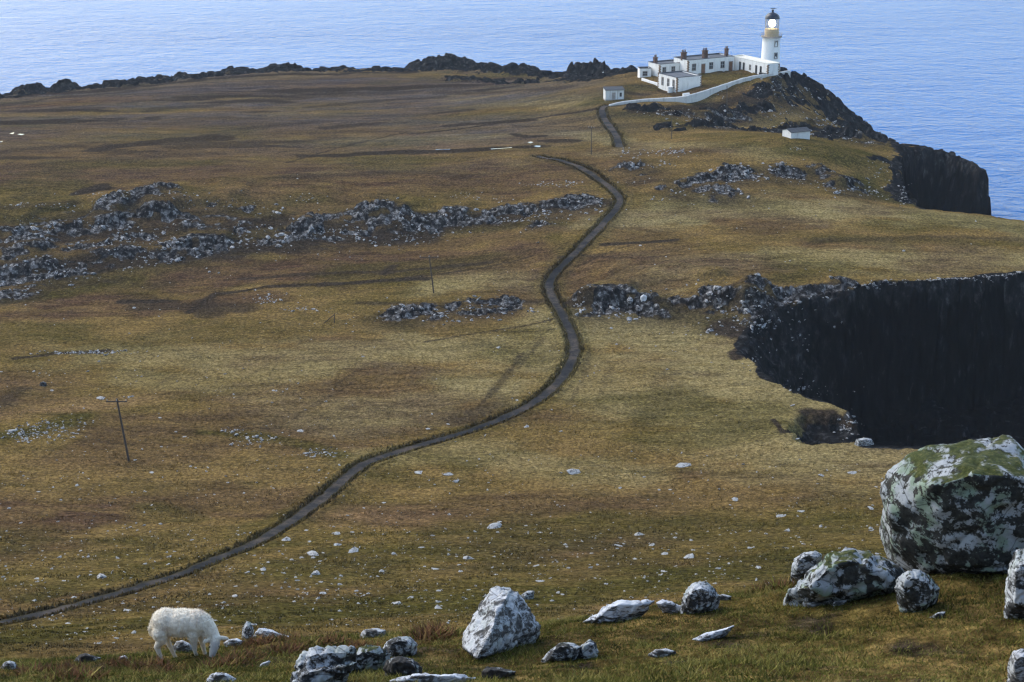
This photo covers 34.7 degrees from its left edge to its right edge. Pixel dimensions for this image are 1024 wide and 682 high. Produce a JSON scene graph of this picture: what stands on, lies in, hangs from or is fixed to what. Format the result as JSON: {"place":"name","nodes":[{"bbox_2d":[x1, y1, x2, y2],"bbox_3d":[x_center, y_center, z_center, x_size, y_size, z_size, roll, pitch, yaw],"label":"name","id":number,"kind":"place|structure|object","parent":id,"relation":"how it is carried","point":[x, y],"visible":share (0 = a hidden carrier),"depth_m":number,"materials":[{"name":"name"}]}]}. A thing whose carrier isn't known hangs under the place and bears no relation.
{"place":"outdoors","nodes":[
{"label":"outdoors","id":0,"kind":"place"},
{"bbox_2d":[0,105,623,623],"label":"path","id":1,"kind":"structure","parent":0,"point":[574,351],"depth_m":232.83,"materials":[{"name":"grey gravel"}]},
{"bbox_2d":[0,53,1023,681],"bbox_3d":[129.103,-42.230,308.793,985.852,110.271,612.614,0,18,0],"label":"ground","id":2,"kind":"structure","parent":0,"point":[912,361],"depth_m":281.64,"materials":[{"name":"brown plant"}]},
{"bbox_2d":[0,661,17,669],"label":"stone","id":3,"kind":"object","parent":2,"relation":"on","point":[11,665],"visible":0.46,"depth_m":25.12,"materials":[{"name":"grey stone"}]},
{"bbox_2d":[39,381,46,385],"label":"boulder","id":4,"kind":"object","parent":2,"relation":"on","point":[42,383],"visible":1,"depth_m":251.69,"materials":[{"name":"stone"}]},
{"bbox_2d":[74,653,100,662],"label":"stone","id":5,"kind":"object","parent":2,"relation":"on","point":[86,656],"visible":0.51,"depth_m":26.67,"materials":[{"name":"grey stone"}]},
{"bbox_2d":[97,573,106,578],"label":"stone","id":6,"kind":"object","parent":2,"relation":"on","point":[100,575],"visible":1,"depth_m":163.92,"materials":[{"name":"grey stone"}]},
{"bbox_2d":[106,398,129,460],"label":"utility pole","id":7,"kind":"object","parent":2,"relation":"on","point":[125,443],"visible":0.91,"depth_m":214.47,"materials":[{"name":"wood"}]},
{"bbox_2d":[173,640,192,652],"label":"stone","id":8,"kind":"object","parent":2,"relation":"on","point":[181,645],"visible":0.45,"depth_m":28.27,"materials":[{"name":"grey stone"}]},
{"bbox_2d":[206,672,235,681],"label":"flat stone","id":9,"kind":"object","parent":2,"relation":"on","point":[219,676],"visible":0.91,"depth_m":22.50,"materials":[{"name":"grey stone"}]},
{"bbox_2d":[224,638,241,646],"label":"stone","id":10,"kind":"object","parent":2,"relation":"on","point":[232,641],"visible":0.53,"depth_m":28.16,"materials":[{"name":"grey stone"}]},
{"bbox_2d":[242,621,253,638],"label":"stone","id":11,"kind":"object","parent":2,"relation":"on","point":[247,630],"visible":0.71,"depth_m":123.51,"materials":[{"name":"grey stone"}]},
{"bbox_2d":[259,661,269,666],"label":"flat stone","id":12,"kind":"object","parent":2,"relation":"on","point":[266,663],"visible":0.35,"depth_m":24.83,"materials":[{"name":"grey stone"}]},
{"bbox_2d":[254,628,288,636],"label":"flat stone","id":13,"kind":"object","parent":2,"relation":"on","point":[259,631],"visible":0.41,"depth_m":122.02,"materials":[{"name":"grey stone"}]},
{"bbox_2d":[307,550,318,555],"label":"stone","id":14,"kind":"object","parent":2,"relation":"on","point":[313,553],"visible":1,"depth_m":172.27,"materials":[{"name":"grey stone"}]},
{"bbox_2d":[0,104,627,624],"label":"verge grass","id":15,"kind":"structure","parent":2,"relation":"on","point":[256,534],"depth_m":224.17,"materials":[{"name":"plant"}]},
{"bbox_2d":[311,570,319,574],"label":"stone","id":16,"kind":"object","parent":2,"relation":"on","point":[316,572],"visible":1,"depth_m":162.44,"materials":[{"name":"grey stone"}]},
{"bbox_2d":[290,645,356,681],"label":"boulder","id":17,"kind":"object","parent":2,"relation":"on","point":[328,663],"visible":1,"depth_m":21.37,"materials":[{"name":"grey stone"}]},
{"bbox_2d":[348,547,358,552],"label":"stone","id":18,"kind":"object","parent":2,"relation":"on","point":[353,549],"visible":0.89,"depth_m":173.24,"materials":[{"name":"grey stone"}]},
{"bbox_2d":[351,644,390,672],"bbox_3d":[-2.224,4.734,23.576,0.978,0.885,0.454,0,18,0],"label":"boulder","id":19,"kind":"object","parent":2,"relation":"on","point":[370,656],"visible":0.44,"depth_m":23.32,"materials":[{"name":"grey stone"}]},
{"bbox_2d":[360,628,386,637],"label":"stone","id":20,"kind":"object","parent":2,"relation":"on","point":[372,632],"visible":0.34,"depth_m":28.16,"materials":[{"name":"grey stone"}]},
{"bbox_2d":[383,636,417,656],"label":"boulder","id":21,"kind":"object","parent":2,"relation":"on","point":[403,646],"visible":0.56,"depth_m":24.69,"materials":[{"name":"grey stone"}]},
{"bbox_2d":[383,656,422,676],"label":"boulder","id":22,"kind":"object","parent":2,"relation":"on","point":[400,664],"visible":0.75,"depth_m":22.36,"materials":[{"name":"stone"}]},
{"bbox_2d":[419,255,438,292],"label":"utility pole","id":23,"kind":"object","parent":2,"relation":"on","point":[429,257],"visible":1,"depth_m":292.94,"materials":[{"name":"wood"}]},
{"bbox_2d":[390,673,475,681],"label":"flat stone","id":24,"kind":"object","parent":2,"relation":"on","point":[425,677],"visible":0.98,"depth_m":21.56,"materials":[{"name":"grey stone"}]},
{"bbox_2d":[0,178,976,643],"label":"scattered stones","id":25,"kind":"object","parent":2,"relation":"on","point":[380,506],"visible":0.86,"depth_m":179.69,"materials":[{"name":"grey stone"}]},
{"bbox_2d":[487,522,501,528],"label":"stone","id":26,"kind":"object","parent":2,"relation":"on","point":[495,525],"visible":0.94,"depth_m":185.47,"materials":[{"name":"grey stone"}]},
{"bbox_2d":[482,666,515,678],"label":"flat stone","id":27,"kind":"object","parent":2,"relation":"on","point":[499,673],"visible":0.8,"depth_m":22.39,"materials":[{"name":"grey stone"}]},
{"bbox_2d":[462,586,540,659],"bbox_3d":[-0.168,4.752,25.400,1.262,1.575,2.032,0,18,0],"label":"boulder","id":28,"kind":"object","parent":2,"relation":"on","point":[503,619],"visible":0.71,"depth_m":25.20,"materials":[{"name":"stone"}]},
{"bbox_2d":[0,73,1022,456],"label":"ledge rubble","id":29,"kind":"object","parent":2,"relation":"on","point":[630,301],"visible":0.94,"depth_m":322.78,"materials":[{"name":"grey stone"}]},
{"bbox_2d":[0,572,1023,681],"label":"grass","id":30,"kind":"structure","parent":2,"relation":"on","point":[72,671],"depth_m":24.39,"materials":[{"name":"green plant"}]},
{"bbox_2d":[148,607,228,658],"bbox_3d":[-5.284,4.830,26.762,1.342,1.034,0.575,0,18,0],"label":"sheep","id":31,"kind":"object","parent":30,"relation":"on","point":[192,625],"visible":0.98,"depth_m":26.57},
{"bbox_2d":[585,599,654,622],"bbox_3d":[1.787,4.729,27.723,1.223,0.843,0.389,0,18,0],"label":"flat stone","id":32,"kind":"object","parent":30,"relation":"on","point":[621,610],"visible":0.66,"depth_m":27.51,"materials":[{"name":"grey stone"}]},
{"bbox_2d":[521,590,533,598],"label":"boulder","id":33,"kind":"object","parent":2,"relation":"on","point":[528,595],"visible":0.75,"depth_m":148.48,"materials":[{"name":"grey stone"}]},
{"bbox_2d":[541,639,598,662],"bbox_3d":[0.849,4.754,24.281,0.865,0.823,0.586,0,18,0],"label":"boulder","id":34,"kind":"object","parent":2,"relation":"on","point":[567,651],"visible":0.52,"depth_m":24.01,"materials":[{"name":"grey stone"}]},
{"bbox_2d":[566,469,580,474],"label":"stone","id":35,"kind":"object","parent":2,"relation":"on","point":[573,471],"visible":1,"depth_m":209.88,"materials":[{"name":"grey stone"}]},
{"bbox_2d":[603,86,624,100],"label":"hut","id":36,"kind":"object","parent":2,"relation":"on","point":[613,92],"visible":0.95,"depth_m":442.99,"materials":[{"name":"paint"}]},
{"bbox_2d":[640,294,646,301],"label":"boulder","id":37,"kind":"object","parent":2,"relation":"on","point":[643,297],"visible":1,"depth_m":283.90,"materials":[{"name":"white stone"}]},
{"bbox_2d":[638,66,650,77],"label":"outhouse","id":38,"kind":"structure","parent":2,"relation":"on","point":[644,71],"depth_m":470.79,"materials":[{"name":"paint"}]},
{"bbox_2d":[641,78,657,85],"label":"yard wall","id":39,"kind":"structure","parent":2,"relation":"on","point":[649,81],"depth_m":462.35,"materials":[{"name":"white paint"}]},
{"bbox_2d":[648,648,675,656],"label":"flat stone","id":40,"kind":"object","parent":2,"relation":"on","point":[661,652],"visible":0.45,"depth_m":24.01,"materials":[{"name":"grey stone"}]},
{"bbox_2d":[648,55,679,76],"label":"house","id":41,"kind":"structure","parent":2,"relation":"on","point":[656,65],"depth_m":470.68,"materials":[{"name":"paint"}]},
{"bbox_2d":[656,599,680,612],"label":"flat stone","id":42,"kind":"object","parent":2,"relation":"on","point":[666,606],"visible":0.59,"depth_m":27.77,"materials":[{"name":"grey stone"}]},
{"bbox_2d":[667,86,672,92],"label":"water tank","id":43,"kind":"object","parent":2,"relation":"on","point":[670,89],"visible":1,"depth_m":451.27,"materials":[{"name":"paint"}]},
{"bbox_2d":[669,110,674,138],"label":"utility pole","id":44,"kind":"object","parent":2,"relation":"on","point":[671,111],"visible":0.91,"depth_m":389.47,"materials":[{"name":"wood"}]},
{"bbox_2d":[657,70,701,91],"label":"store building","id":45,"kind":"structure","parent":2,"relation":"on","point":[680,81],"depth_m":453.16,"materials":[{"name":"paint"}]},
{"bbox_2d":[675,463,690,467],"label":"stone","id":46,"kind":"object","parent":2,"relation":"on","point":[680,465],"visible":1,"depth_m":211.66,"materials":[{"name":"grey stone"}]},
{"bbox_2d":[684,553,693,557],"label":"stone","id":47,"kind":"object","parent":2,"relation":"on","point":[691,555],"visible":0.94,"depth_m":168.61,"materials":[{"name":"grey stone"}]},
{"bbox_2d":[680,581,719,613],"bbox_3d":[3.156,4.500,27.514,0.673,1.104,0.626,0,18,0],"label":"boulder","id":48,"kind":"object","parent":2,"relation":"on","point":[702,597],"visible":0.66,"depth_m":27.18,"materials":[{"name":"grey stone"}]},
{"bbox_2d":[609,70,790,105],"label":"boundary wall","id":49,"kind":"structure","parent":2,"relation":"on","point":[697,96],"depth_m":441.03,"materials":[{"name":"white paint"}]},
{"bbox_2d":[674,46,733,73],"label":"keepers house","id":50,"kind":"structure","parent":2,"relation":"on","point":[704,62],"depth_m":472.50,"materials":[{"name":"paint"}]},
{"bbox_2d":[701,63,705,72],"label":"door","id":51,"kind":"structure","parent":50,"relation":"in","point":[702,65],"depth_m":470.83,"materials":[{"name":"wood"}]},
{"bbox_2d":[720,61,724,67],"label":"window","id":52,"kind":"structure","parent":50,"relation":"in","point":[722,65],"depth_m":473.83,"materials":[{"name":"glass"}]},
{"bbox_2d":[728,61,732,70],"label":"door","id":53,"kind":"structure","parent":50,"relation":"in","point":[730,68],"depth_m":475.45,"materials":[{"name":"wood"}]},
{"bbox_2d":[692,625,733,640],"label":"flat stone","id":54,"kind":"object","parent":2,"relation":"on","point":[720,633],"visible":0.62,"depth_m":24.92,"materials":[{"name":"grey stone"}]},
{"bbox_2d":[720,594,731,599],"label":"flat stone","id":55,"kind":"object","parent":2,"relation":"on","point":[725,597],"visible":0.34,"depth_m":28.38,"materials":[{"name":"grey stone"}]},
{"bbox_2d":[732,55,779,75],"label":"engine house","id":56,"kind":"structure","parent":2,"relation":"on","point":[751,64],"depth_m":469.47,"materials":[{"name":"paint"}]},
{"bbox_2d":[761,8,781,61],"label":"lighthouse","id":57,"kind":"object","parent":2,"relation":"on","point":[771,37],"visible":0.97,"depth_m":479.21,"materials":[{"name":"paint"}]},
{"bbox_2d":[782,127,810,138],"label":"hut","id":58,"kind":"object","parent":2,"relation":"on","point":[801,132],"visible":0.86,"depth_m":378.31,"materials":[{"name":"paint"}]},
{"bbox_2d":[790,551,821,582],"bbox_3d":[5.410,4.265,30.123,0.573,0.974,0.529,0,18,0],"label":"boulder","id":59,"kind":"object","parent":2,"relation":"on","point":[803,563],"visible":0.56,"depth_m":29.84,"materials":[{"name":"grey stone"}]},
{"bbox_2d":[803,599,833,606],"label":"flat stone","id":60,"kind":"object","parent":2,"relation":"on","point":[813,604],"visible":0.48,"depth_m":26.58,"materials":[{"name":"grey stone"}]},
{"bbox_2d":[831,599,847,605],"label":"flat stone","id":61,"kind":"object","parent":2,"relation":"on","point":[843,602],"visible":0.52,"depth_m":26.45,"materials":[{"name":"grey stone"}]},
{"bbox_2d":[784,547,904,605],"bbox_3d":[5.586,4.121,26.953,2.185,1.751,1.420,0,18,0],"label":"boulder","id":62,"kind":"object","parent":2,"relation":"on","point":[850,574],"visible":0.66,"depth_m":26.25,"materials":[{"name":"grey stone"}]},
{"bbox_2d":[854,438,873,445],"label":"boulder","id":63,"kind":"object","parent":2,"relation":"on","point":[864,442],"visible":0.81,"depth_m":215.53,"materials":[{"name":"stone"}]},
{"bbox_2d":[894,569,939,612],"bbox_3d":[6.248,4.053,25.329,0.758,1.228,0.654,0,18,0],"label":"boulder","id":64,"kind":"object","parent":2,"relation":"on","point":[917,590],"visible":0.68,"depth_m":24.98,"materials":[{"name":"grey stone"}]},
{"bbox_2d":[929,611,945,618],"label":"flat stone","id":65,"kind":"object","parent":2,"relation":"on","point":[941,613],"visible":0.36,"depth_m":24.43,"materials":[{"name":"grey stone"}]},
{"bbox_2d":[879,435,1023,574],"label":"boulder","id":66,"kind":"object","parent":2,"relation":"on","point":[949,509],"visible":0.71,"depth_m":26.57,"materials":[{"name":"grey stone"}]},
{"bbox_2d":[1004,548,1023,619],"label":"boulder","id":67,"kind":"object","parent":2,"relation":"on","point":[1014,597],"visible":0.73,"depth_m":23.57,"materials":[{"name":"grey stone"}]},
{"bbox_2d":[1006,648,1023,681],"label":"boulder","id":68,"kind":"object","parent":2,"relation":"on","point":[1015,668],"visible":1,"depth_m":19.23,"materials":[{"name":"stone"}]},
{"bbox_2d":[0,0,1023,220],"bbox_3d":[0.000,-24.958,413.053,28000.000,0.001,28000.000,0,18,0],"label":"sea","id":69,"kind":"structure","parent":0,"point":[946,75],"depth_m":751.69,"materials":[{"name":"liquid"}]}
]}

